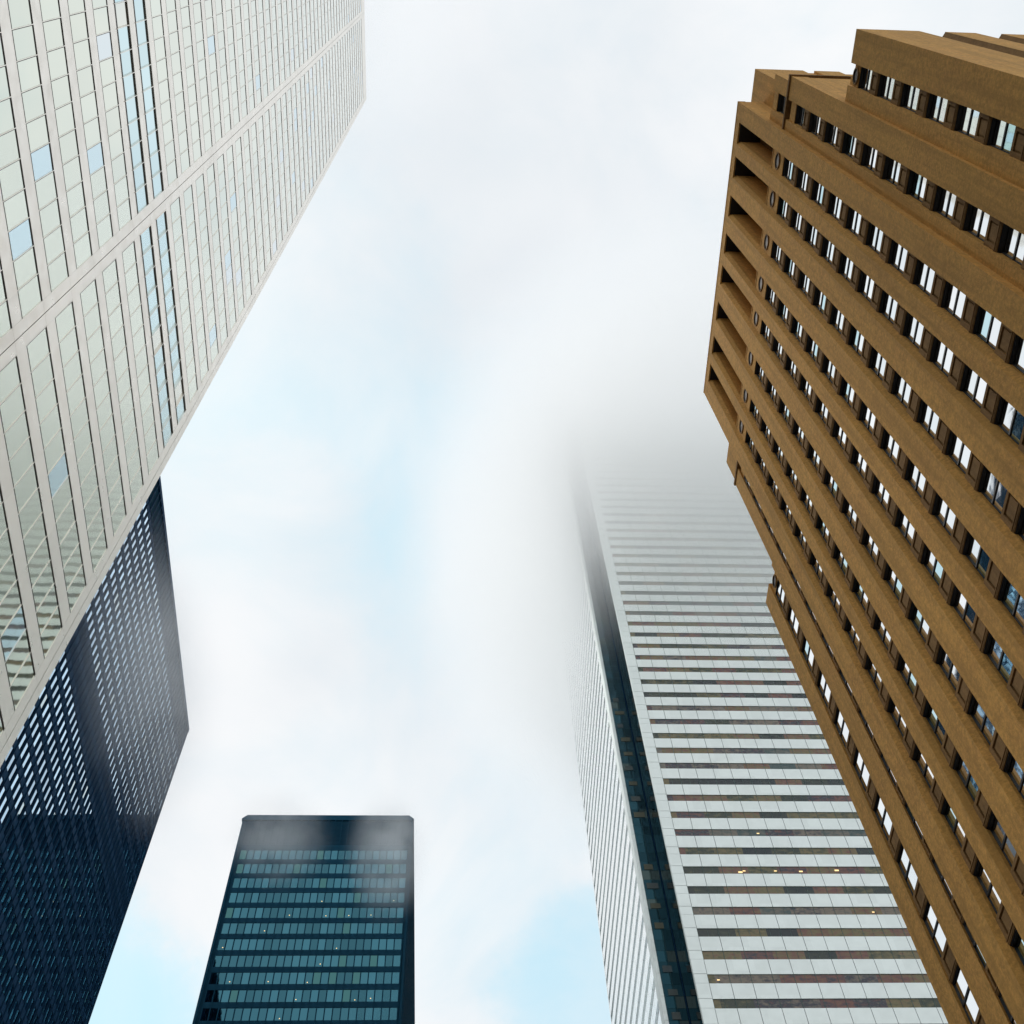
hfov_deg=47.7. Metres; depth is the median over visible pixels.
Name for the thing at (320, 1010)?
window
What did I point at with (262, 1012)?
window
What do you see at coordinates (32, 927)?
window
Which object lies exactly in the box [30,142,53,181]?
window
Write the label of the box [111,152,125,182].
window
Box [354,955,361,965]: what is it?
window
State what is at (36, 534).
window
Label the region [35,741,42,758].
window
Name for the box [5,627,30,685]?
window
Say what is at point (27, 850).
window
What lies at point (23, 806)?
window
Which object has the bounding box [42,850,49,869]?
window
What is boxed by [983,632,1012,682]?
window
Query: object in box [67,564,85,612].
window
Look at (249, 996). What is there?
window
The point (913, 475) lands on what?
window
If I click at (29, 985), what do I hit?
window
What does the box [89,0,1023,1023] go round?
sky
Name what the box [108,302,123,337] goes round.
window
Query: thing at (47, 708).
window
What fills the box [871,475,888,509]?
window
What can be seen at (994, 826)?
window
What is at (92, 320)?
window
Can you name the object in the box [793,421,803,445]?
window
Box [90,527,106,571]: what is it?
window
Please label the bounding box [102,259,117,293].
window
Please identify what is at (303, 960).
window
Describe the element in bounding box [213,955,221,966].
window
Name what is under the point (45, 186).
window
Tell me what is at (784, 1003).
window
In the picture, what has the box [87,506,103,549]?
window
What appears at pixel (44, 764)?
window
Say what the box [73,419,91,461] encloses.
window
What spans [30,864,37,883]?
window
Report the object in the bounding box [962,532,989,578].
window
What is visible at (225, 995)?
window
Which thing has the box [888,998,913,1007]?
window
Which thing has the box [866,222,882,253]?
window
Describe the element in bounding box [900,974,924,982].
window
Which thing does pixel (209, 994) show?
window
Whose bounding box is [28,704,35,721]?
window
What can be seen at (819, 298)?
window
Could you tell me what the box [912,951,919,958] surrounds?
window
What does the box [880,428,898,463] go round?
window
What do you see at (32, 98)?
window
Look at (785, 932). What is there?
window
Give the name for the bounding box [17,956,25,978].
window
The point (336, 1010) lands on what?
window
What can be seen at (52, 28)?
window
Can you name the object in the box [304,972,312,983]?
window
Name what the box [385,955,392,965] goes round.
window
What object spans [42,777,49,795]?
window
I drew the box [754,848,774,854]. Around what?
window
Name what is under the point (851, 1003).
window
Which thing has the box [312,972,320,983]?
window
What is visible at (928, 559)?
window
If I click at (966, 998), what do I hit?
window
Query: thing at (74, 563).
window
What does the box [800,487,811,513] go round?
window
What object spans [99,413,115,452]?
window
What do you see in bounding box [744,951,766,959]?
window
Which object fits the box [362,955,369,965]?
window
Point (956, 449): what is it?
window
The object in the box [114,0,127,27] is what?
window
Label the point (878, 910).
window
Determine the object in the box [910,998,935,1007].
window
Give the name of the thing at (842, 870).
window
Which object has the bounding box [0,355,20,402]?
window
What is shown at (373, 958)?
window
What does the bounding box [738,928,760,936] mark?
window
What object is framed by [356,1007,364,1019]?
window
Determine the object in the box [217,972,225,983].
window
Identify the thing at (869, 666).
window
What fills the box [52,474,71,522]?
window
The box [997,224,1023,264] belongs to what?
window
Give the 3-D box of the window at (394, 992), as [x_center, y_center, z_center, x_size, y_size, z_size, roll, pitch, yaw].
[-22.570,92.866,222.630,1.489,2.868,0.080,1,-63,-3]
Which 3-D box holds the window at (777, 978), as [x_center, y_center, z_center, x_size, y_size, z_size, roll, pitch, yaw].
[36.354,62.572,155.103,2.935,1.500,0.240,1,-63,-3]
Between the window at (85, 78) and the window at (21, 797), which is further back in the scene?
the window at (21, 797)
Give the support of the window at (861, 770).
in the stone tower at (863, 391)
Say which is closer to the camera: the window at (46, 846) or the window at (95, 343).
the window at (95, 343)
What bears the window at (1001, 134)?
in the stone tower at (863, 391)
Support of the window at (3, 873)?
in the black tower at (88, 767)
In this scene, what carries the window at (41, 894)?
in the black tower at (88, 767)
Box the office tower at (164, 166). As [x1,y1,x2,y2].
[0,0,365,766]
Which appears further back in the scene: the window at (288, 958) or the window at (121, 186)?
the window at (288, 958)
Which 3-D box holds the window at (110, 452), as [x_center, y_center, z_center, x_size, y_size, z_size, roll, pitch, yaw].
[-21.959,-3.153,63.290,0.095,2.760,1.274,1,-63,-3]
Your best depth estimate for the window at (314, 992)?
221.97 m
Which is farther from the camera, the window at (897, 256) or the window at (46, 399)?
the window at (897, 256)
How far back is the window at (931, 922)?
57.45 m
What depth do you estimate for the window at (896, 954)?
159.41 m
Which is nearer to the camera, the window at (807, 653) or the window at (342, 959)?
the window at (807, 653)
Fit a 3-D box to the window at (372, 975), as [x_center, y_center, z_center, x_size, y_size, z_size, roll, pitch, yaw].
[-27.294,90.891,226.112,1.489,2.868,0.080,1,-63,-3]
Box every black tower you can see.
[0,477,188,1023]
[192,815,414,1023]
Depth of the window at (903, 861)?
61.01 m
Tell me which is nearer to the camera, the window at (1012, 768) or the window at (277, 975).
the window at (1012, 768)
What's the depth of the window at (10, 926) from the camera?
145.00 m
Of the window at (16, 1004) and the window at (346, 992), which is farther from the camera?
the window at (346, 992)
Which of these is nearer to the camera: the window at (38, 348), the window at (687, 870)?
the window at (38, 348)
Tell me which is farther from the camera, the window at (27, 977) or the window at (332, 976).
the window at (332, 976)
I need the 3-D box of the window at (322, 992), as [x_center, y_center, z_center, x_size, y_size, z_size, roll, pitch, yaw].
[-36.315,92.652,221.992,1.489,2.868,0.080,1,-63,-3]
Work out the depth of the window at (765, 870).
172.79 m
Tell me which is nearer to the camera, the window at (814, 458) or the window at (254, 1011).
the window at (814, 458)
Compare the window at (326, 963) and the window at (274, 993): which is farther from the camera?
the window at (326, 963)
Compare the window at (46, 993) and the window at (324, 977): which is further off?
the window at (324, 977)
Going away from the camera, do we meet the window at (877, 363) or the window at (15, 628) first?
the window at (15, 628)
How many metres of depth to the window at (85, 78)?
58.23 m
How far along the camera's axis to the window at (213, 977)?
224.78 m
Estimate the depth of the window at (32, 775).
150.71 m
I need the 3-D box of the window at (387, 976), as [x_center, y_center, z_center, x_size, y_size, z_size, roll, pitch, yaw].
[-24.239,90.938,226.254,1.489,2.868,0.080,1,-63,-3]
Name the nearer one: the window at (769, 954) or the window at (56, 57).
the window at (56, 57)
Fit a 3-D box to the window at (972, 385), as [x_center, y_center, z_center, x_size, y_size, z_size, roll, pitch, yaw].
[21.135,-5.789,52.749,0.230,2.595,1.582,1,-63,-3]
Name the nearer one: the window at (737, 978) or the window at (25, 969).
the window at (25, 969)
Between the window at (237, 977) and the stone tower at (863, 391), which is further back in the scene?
the window at (237, 977)
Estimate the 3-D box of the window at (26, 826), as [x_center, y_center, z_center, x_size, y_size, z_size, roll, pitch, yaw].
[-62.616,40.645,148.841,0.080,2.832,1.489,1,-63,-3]
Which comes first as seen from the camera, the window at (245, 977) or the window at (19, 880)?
the window at (19, 880)
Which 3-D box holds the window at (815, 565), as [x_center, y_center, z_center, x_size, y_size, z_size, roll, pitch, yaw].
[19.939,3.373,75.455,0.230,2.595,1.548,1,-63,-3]
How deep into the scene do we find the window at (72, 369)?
56.94 m
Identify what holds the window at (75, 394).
in the office tower at (164, 166)
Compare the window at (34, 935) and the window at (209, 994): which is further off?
the window at (209, 994)
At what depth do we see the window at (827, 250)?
74.75 m
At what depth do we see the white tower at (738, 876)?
199.68 m
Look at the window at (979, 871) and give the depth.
51.03 m
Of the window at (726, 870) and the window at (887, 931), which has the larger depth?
the window at (726, 870)
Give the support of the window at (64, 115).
in the office tower at (164, 166)
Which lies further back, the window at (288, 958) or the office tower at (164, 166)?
the window at (288, 958)
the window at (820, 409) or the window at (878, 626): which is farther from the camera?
the window at (820, 409)
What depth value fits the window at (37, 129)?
51.78 m
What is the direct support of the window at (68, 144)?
in the office tower at (164, 166)
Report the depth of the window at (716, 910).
165.38 m
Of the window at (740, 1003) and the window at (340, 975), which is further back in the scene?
the window at (340, 975)
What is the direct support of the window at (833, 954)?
in the white tower at (738, 876)
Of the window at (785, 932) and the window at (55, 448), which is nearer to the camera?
the window at (55, 448)
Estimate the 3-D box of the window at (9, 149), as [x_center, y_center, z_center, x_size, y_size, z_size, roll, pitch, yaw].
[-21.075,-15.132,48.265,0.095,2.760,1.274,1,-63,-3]
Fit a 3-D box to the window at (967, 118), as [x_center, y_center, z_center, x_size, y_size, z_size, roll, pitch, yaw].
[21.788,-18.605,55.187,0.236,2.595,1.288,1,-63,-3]
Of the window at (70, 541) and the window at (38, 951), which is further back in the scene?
the window at (38, 951)
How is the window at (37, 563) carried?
in the office tower at (164, 166)
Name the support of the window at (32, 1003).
in the black tower at (88, 767)
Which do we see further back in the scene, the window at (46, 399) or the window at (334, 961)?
the window at (334, 961)
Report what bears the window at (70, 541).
in the office tower at (164, 166)
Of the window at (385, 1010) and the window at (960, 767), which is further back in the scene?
the window at (385, 1010)
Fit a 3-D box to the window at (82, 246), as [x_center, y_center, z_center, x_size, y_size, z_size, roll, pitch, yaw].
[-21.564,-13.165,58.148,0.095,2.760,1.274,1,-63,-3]
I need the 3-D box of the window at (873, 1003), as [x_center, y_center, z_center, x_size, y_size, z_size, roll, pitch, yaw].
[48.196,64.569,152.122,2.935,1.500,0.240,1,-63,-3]
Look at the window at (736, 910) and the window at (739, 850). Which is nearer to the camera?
the window at (736, 910)
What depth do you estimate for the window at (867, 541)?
66.29 m
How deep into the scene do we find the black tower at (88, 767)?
175.93 m
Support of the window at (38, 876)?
in the black tower at (88, 767)
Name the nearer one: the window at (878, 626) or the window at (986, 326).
the window at (986, 326)
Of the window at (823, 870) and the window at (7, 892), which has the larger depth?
the window at (823, 870)
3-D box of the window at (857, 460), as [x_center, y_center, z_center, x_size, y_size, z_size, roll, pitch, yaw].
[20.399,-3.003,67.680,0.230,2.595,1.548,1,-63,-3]
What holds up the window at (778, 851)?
in the white tower at (738, 876)
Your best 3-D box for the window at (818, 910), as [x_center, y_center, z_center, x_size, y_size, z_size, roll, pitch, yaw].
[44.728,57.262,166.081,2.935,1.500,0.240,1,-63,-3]
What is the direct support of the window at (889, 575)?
in the stone tower at (863, 391)
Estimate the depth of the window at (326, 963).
229.30 m
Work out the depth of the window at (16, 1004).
146.11 m
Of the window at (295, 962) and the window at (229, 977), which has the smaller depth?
the window at (229, 977)
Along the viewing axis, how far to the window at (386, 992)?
222.57 m
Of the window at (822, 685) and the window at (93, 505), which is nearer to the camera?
the window at (93, 505)
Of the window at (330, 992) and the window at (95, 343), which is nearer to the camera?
the window at (95, 343)
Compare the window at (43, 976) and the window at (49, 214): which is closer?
the window at (49, 214)
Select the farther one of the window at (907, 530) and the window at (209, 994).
the window at (209, 994)
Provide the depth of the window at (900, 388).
61.87 m
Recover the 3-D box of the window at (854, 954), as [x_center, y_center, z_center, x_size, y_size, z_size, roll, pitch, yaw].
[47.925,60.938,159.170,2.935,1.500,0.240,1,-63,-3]
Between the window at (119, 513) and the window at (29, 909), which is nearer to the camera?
the window at (119, 513)
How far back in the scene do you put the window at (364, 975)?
225.96 m
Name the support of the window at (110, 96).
in the office tower at (164, 166)
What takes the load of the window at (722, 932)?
in the white tower at (738, 876)
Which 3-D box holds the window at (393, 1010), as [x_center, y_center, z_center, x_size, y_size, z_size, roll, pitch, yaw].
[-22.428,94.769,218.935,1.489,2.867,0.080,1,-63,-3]
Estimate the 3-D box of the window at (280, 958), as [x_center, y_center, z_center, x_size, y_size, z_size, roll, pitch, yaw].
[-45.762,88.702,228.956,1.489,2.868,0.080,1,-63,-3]
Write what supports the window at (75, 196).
in the office tower at (164, 166)
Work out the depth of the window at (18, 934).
146.39 m
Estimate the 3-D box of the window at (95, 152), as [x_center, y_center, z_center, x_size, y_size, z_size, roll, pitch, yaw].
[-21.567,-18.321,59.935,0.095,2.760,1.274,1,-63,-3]
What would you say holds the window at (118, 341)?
in the office tower at (164, 166)
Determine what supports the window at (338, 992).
in the black tower at (315, 923)
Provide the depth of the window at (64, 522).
56.27 m
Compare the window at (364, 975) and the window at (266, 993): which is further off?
the window at (364, 975)
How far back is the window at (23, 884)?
148.15 m
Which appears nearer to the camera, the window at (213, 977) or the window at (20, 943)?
the window at (20, 943)
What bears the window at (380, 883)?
in the black tower at (315, 923)
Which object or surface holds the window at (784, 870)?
in the white tower at (738, 876)
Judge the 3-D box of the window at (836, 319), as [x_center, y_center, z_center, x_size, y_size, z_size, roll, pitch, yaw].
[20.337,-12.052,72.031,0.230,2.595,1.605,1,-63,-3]
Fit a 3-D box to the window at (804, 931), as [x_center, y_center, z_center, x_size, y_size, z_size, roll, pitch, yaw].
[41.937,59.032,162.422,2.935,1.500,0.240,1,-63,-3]
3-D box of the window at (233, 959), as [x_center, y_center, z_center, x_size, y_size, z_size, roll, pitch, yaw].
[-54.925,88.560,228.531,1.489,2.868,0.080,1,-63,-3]
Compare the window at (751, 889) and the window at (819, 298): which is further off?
the window at (751, 889)
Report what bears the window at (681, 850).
in the white tower at (738, 876)
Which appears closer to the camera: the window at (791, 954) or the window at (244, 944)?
the window at (791, 954)
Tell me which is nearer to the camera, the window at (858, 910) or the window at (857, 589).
the window at (857, 589)
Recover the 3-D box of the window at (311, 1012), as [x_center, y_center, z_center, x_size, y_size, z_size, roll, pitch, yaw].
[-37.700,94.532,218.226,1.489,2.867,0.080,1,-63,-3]
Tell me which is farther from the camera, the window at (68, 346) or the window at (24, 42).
the window at (68, 346)
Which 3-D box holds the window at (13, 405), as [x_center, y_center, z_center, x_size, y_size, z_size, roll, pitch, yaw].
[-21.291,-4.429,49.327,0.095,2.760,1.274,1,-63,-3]
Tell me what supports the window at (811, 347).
in the stone tower at (863, 391)
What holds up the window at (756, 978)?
in the white tower at (738, 876)
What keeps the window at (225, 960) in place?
in the black tower at (315, 923)
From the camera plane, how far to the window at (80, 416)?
58.09 m
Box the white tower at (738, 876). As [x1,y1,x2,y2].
[555,425,947,1023]
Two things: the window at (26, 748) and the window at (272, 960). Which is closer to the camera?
the window at (26, 748)
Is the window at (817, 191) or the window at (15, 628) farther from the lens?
the window at (817, 191)
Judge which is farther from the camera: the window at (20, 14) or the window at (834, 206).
the window at (834, 206)
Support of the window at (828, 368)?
in the stone tower at (863, 391)
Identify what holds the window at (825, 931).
in the white tower at (738, 876)
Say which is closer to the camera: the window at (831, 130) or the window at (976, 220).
the window at (976, 220)
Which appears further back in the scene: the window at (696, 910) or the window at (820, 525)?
the window at (696, 910)
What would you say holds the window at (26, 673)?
in the office tower at (164, 166)
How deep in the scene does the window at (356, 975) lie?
225.91 m
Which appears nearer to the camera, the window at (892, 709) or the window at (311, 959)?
the window at (892, 709)
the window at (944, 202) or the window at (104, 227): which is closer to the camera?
the window at (944, 202)
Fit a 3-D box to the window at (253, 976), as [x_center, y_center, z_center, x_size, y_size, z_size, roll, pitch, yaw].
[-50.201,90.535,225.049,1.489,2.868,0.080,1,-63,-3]
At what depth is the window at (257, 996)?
221.32 m
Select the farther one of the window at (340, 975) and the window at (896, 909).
the window at (340, 975)
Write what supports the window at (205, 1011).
in the black tower at (315, 923)
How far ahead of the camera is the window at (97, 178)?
60.54 m
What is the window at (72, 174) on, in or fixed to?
in the office tower at (164, 166)
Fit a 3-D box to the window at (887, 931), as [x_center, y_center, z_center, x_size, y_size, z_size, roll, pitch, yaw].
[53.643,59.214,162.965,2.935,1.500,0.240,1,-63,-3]
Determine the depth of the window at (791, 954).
158.75 m
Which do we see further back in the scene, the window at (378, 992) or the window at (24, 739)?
the window at (378, 992)
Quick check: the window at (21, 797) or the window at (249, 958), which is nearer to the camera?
the window at (21, 797)
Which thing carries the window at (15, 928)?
in the black tower at (88, 767)
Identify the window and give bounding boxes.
[0,0,362,734]
[0,96,14,133]
[0,127,19,167]
[0,158,24,200]
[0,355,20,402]
[0,382,24,432]
[0,501,177,1023]
[0,553,16,602]
[0,578,21,636]
[0,603,25,661]
[0,785,5,802]
[0,795,7,816]
[0,867,5,884]
[0,877,7,898]
[0,949,5,966]
[0,957,7,980]
[1,805,9,826]
[1,886,9,907]
[1,966,9,988]
[3,188,28,230]
[3,815,11,835]
[3,895,11,916]
[3,975,11,997]
[4,409,29,460]
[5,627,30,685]
[5,745,13,763]
[5,824,13,845]
[5,904,13,926]
[5,984,13,1005]
[7,0,32,28]
[7,753,15,773]
[7,833,15,854]
[7,913,15,934]
[7,992,15,1014]
[8,217,33,260]
[9,435,33,487]
[9,763,17,783]
[9,842,17,863]
[9,922,17,943]
[9,1001,17,1022]
[10,651,34,710]
[11,24,36,60]
[11,772,19,793]
[11,852,19,873]
[11,930,19,952]
[12,1009,19,1023]
[13,245,37,289]
[13,461,37,512]
[13,782,21,802]
[13,860,21,882]
[13,939,21,961]
[15,791,23,811]
[15,869,23,890]
[15,947,23,969]
[16,54,40,91]
[17,273,41,317]
[17,723,24,741]
[17,801,25,821]
[17,879,25,899]
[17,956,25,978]
[18,486,42,538]
[19,733,26,751]
[19,811,26,830]
[19,888,26,908]
[19,965,27,986]
[21,84,44,122]
[21,742,28,760]
[21,820,28,838]
[21,897,28,916]
[21,974,28,994]
[23,511,46,563]
[23,751,30,769]
[23,829,30,847]
[23,905,30,925]
[23,982,30,1002]
[24,760,32,779]
[25,837,32,856]
[25,914,32,933]
[25,990,32,1010]
[26,113,49,151]
[26,326,49,370]
[26,770,34,789]
[26,846,34,866]
[26,922,34,942]
[27,535,50,588]
[27,997,34,1018]
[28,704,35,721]
[28,780,35,798]
[28,855,36,875]
[28,931,36,951]
[28,1006,36,1023]
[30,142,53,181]
[30,712,37,730]
[30,789,37,807]
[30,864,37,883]
[30,940,37,959]
[31,352,53,397]
[32,559,54,611]
[32,721,39,739]
[32,797,39,816]
[32,873,39,892]
[32,948,39,967]
[34,170,56,208]
[34,730,41,748]
[34,806,41,824]
[34,881,41,900]
[34,955,41,975]
[35,377,57,423]
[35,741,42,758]
[35,816,42,834]
[36,582,57,634]
[36,890,42,909]
[36,964,42,984]
[37,750,44,768]
[37,824,44,843]
[37,899,44,918]
[37,972,44,992]
[39,0,60,20]
[39,197,60,237]
[39,402,61,449]
[39,685,46,701]
[39,758,46,776]
[39,832,46,851]
[39,906,46,925]
[39,980,46,999]
[40,604,61,657]
[41,694,47,710]
[41,768,47,785]
[41,841,47,859]
[41,915,47,933]
[41,988,47,1007]
[42,17,63,50]
[42,703,49,720]
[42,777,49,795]
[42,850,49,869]
[42,923,49,943]
[43,224,64,264]
[43,427,64,474]
[44,711,51,729]
[44,785,51,803]
[46,45,67,80]
[47,250,68,291]
[48,451,68,498]
[50,73,71,108]
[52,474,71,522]
[54,101,74,136]
[55,302,75,341]
[55,497,75,545]
[58,128,78,163]
[59,325,78,367]
[59,520,78,566]
[62,154,81,190]
[62,349,81,391]
[63,542,82,590]
[66,180,85,217]
[66,373,85,414]
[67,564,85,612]
[69,11,88,41]
[70,206,88,242]
[70,396,88,439]
[73,38,91,69]
[73,231,91,268]
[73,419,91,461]
[76,64,94,96]
[77,441,94,485]
[80,90,97,123]
[80,278,97,316]
[80,463,97,507]
[83,115,100,149]
[83,301,100,340]
[83,485,100,528]
[86,140,103,173]
[87,324,103,362]
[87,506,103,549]
[90,165,106,198]
[90,347,106,385]
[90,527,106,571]
[93,5,109,34]
[93,189,109,223]
[93,369,109,408]
[96,31,112,60]
[96,213,112,248]
[96,391,112,431]
[99,56,115,85]
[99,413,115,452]
[102,80,117,110]
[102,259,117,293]
[102,434,117,473]
[105,104,120,135]
[105,280,120,315]
[105,454,120,494]
[108,128,123,159]
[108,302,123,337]
[108,474,123,514]
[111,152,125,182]
[111,324,125,360]
[111,495,125,535]
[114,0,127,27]
[114,174,128,206]
[114,345,128,382]
[116,24,130,52]
[200,1008,209,1020]
[204,990,213,1001]
[208,1008,217,1020]
[209,972,217,983]
[212,990,221,1001]
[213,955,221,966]
[216,1008,225,1020]
[217,939,225,949]
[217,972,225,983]
[221,850,409,1014]
[221,955,229,966]
[221,990,229,1001]
[224,1008,233,1020]
[225,939,233,949]
[225,972,233,983]
[228,955,237,966]
[229,990,237,1001]
[232,939,241,949]
[233,972,241,983]
[233,1008,242,1020]
[236,955,245,966]
[237,990,245,1001]
[240,939,248,949]
[241,972,249,983]
[241,1008,250,1020]
[244,955,253,966]
[245,990,253,1001]
[249,972,257,983]
[249,1008,258,1020]
[252,955,260,966]
[253,990,261,1001]
[257,972,265,983]
[258,1008,266,1020]
[260,955,268,966]
[261,990,269,1001]
[265,972,273,983]
[266,1008,274,1019]
[268,955,276,966]
[269,990,277,1001]
[273,972,281,983]
[274,1008,282,1019]
[276,955,284,966]
[277,990,286,1001]
[281,972,289,983]
[282,1008,291,1019]
[284,955,291,966]
[285,989,294,1001]
[289,972,296,983]
[291,955,299,966]
[291,1008,299,1019]
[294,989,302,1001]
[296,972,304,983]
[299,955,307,966]
[299,1008,307,1019]
[302,989,310,1001]
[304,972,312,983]
[307,955,315,966]
[307,1007,315,1019]
[310,989,318,1001]
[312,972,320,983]
[315,955,322,966]
[315,1007,323,1019]
[318,989,326,1001]
[320,972,328,983]
[323,955,330,966]
[324,1007,331,1019]
[326,989,334,1001]
[328,972,336,983]
[331,955,338,965]
[332,1007,340,1019]
[334,989,342,1001]
[336,972,344,983]
[338,955,346,965]
[340,1007,348,1019]
[342,989,350,1001]
[344,972,351,983]
[346,955,353,965]
[348,1007,356,1019]
[350,989,358,1001]
[352,972,359,983]
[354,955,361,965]
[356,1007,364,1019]
[358,989,366,1001]
[360,972,367,983]
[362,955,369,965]
[365,1007,372,1019]
[366,989,374,1001]
[368,972,375,983]
[370,955,376,965]
[373,1007,380,1019]
[374,989,382,1001]
[376,972,383,983]
[377,955,384,965]
[381,1007,388,1019]
[382,989,389,1000]
[384,972,391,983]
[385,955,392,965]
[389,1007,396,1019]
[390,989,397,1000]
[392,972,399,983]
[393,955,400,965]
[587,445,874,1022]
[678,848,698,853]
[683,867,702,873]
[687,886,707,893]
[692,907,713,914]
[697,848,717,853]
[697,929,718,936]
[702,867,722,873]
[702,951,723,959]
[707,886,727,893]
[707,975,729,982]
[712,907,733,914]
[713,999,735,1007]
[716,848,736,854]
[717,929,739,937]
[721,867,742,873]
[723,951,745,958]
[727,886,747,893]
[729,974,751,982]
[732,907,753,915]
[735,848,755,854]
[735,999,758,1007]
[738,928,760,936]
[741,867,761,873]
[744,94,1023,965]
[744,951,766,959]
[746,886,767,893]
[750,974,773,982]
[752,907,774,914]
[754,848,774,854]
[757,999,780,1008]
[758,928,780,936]
[760,867,781,873]
[765,951,787,959]
[766,886,787,893]
[772,974,795,983]
[773,848,793,854]
[773,907,794,914]
[779,928,801,936]
[779,999,802,1007]
[780,867,800,873]
[786,886,807,893]
[786,951,808,958]
[792,848,812,854]
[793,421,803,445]
[793,907,814,914]
[793,974,816,982]
[794,523,805,549]
[796,168,807,192]
[798,270,809,295]
[799,375,810,400]
[799,867,819,873]
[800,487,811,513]
[800,928,822,936]
[801,999,824,1007]
[802,636,813,670]
[805,222,816,247]
[805,335,817,360]
[806,886,827,893]
[807,444,819,470]
[807,951,830,958]
[810,552,821,579]
[811,180,823,205]
[811,848,831,854]
[813,287,825,313]
[813,907,835,914]
[815,396,827,423]
[815,974,838,982]
[816,514,828,543]
[817,670,830,707]
[818,867,839,873]
[820,928,842,936]
[821,237,833,263]
[822,354,834,382]
[823,999,847,1007]
[824,122,837,146]
[824,469,836,498]
[825,886,847,894]
[826,582,839,613]
[827,193,841,219]
[828,951,851,959]
[830,305,843,333]
[830,848,850,854]
[832,421,845,450]
[833,545,846,574]
[833,907,855,914]
[834,706,848,747]
[836,974,860,982]
[837,867,858,874]
[838,252,852,282]
[839,376,853,407]
[841,496,856,528]
[841,928,863,935]
[842,132,855,158]
[844,617,858,649]
[845,886,866,893]
[845,999,869,1007]
[846,207,860,236]
[848,324,863,356]
[849,951,872,959]
[851,447,866,478]
[852,577,867,609]
[853,748,868,791]
[853,907,875,914]
[857,270,873,301]
[857,867,877,873]
[858,67,871,91]
[858,974,881,982]
[859,401,874,434]
[859,709,872,737]
[861,143,876,171]
[861,528,877,561]
[861,928,884,935]
[865,655,880,691]
[865,886,886,893]
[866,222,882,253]
[867,998,891,1008]
[868,346,885,380]
[870,951,893,958]
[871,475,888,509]
[873,613,890,650]
[873,907,895,914]
[874,794,891,840]
[876,867,882,873]
[877,74,894,101]
[879,290,896,323]
[879,974,903,982]
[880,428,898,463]
[880,753,896,786]
[882,156,900,186]
[882,928,904,936]
[883,563,901,599]
[884,886,891,893]
[887,696,905,736]
[888,239,906,273]
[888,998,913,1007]
[891,371,910,408]
[891,951,914,958]
[893,907,900,914]
[895,507,913,545]
[897,654,915,693]
[897,843,917,895]
[900,83,919,111]
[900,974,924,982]
[902,312,923,348]
[902,928,909,935]
[904,459,924,497]
[905,802,922,839]
[906,170,926,201]
[908,601,928,642]
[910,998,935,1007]
[912,745,933,788]
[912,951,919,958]
[913,259,934,295]
[917,399,938,438]
[921,544,942,585]
[922,974,930,982]
[923,700,944,744]
[923,901,945,957]
[925,93,947,124]
[929,336,952,376]
[932,492,954,535]
[932,857,952,899]
[932,998,940,1007]
[933,186,955,220]
[936,645,959,690]
[941,281,965,320]
[941,798,964,847]
[945,430,970,473]
[950,585,975,630]
[952,965,978,1023]
[953,751,977,800]
[954,104,978,137]
[960,364,986,408]
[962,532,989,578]
[963,203,989,241]
[963,921,985,968]
[967,694,994,744]
[972,306,1000,349]
[973,859,1000,914]
[978,466,1006,513]
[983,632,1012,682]
[987,118,1015,153]
[987,811,1015,866]
[994,396,1023,444]
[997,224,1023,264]
[997,576,1023,628]
[998,992,1015,1023]
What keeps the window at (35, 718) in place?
in the black tower at (88, 767)
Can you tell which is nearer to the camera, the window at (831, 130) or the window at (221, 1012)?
the window at (831, 130)
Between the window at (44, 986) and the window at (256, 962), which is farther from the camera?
the window at (256, 962)
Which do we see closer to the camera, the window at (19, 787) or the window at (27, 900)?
the window at (19, 787)
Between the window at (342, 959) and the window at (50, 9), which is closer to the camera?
the window at (50, 9)
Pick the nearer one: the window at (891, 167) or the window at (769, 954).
the window at (891, 167)
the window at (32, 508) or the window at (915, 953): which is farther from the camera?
the window at (915, 953)
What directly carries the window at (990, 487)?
in the stone tower at (863, 391)
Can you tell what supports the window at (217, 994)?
in the black tower at (315, 923)
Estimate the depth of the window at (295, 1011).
218.13 m
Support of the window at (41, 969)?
in the black tower at (88, 767)
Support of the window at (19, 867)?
in the black tower at (88, 767)
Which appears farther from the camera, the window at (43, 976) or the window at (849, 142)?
the window at (43, 976)
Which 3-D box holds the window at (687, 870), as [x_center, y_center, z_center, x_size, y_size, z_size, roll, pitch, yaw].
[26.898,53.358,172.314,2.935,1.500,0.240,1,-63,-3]
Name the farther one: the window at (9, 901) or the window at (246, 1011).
the window at (246, 1011)
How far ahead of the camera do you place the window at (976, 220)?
53.91 m
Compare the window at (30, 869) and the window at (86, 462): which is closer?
the window at (86, 462)
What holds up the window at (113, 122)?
in the office tower at (164, 166)
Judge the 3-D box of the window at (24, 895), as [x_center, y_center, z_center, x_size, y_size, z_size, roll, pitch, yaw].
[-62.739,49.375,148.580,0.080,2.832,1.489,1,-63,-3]
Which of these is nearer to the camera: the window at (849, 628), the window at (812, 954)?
the window at (849, 628)
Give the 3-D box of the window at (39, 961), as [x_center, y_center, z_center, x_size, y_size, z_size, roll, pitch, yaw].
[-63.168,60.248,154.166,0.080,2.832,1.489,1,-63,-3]
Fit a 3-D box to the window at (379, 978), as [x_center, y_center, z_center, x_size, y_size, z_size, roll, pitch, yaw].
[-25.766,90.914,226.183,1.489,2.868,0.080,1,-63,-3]
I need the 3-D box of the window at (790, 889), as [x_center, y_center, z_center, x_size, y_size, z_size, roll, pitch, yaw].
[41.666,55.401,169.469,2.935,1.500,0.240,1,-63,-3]
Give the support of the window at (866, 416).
in the stone tower at (863, 391)
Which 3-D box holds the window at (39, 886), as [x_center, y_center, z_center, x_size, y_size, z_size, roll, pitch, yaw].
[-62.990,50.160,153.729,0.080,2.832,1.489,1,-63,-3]
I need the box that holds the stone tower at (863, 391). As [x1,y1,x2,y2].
[703,29,1023,1023]

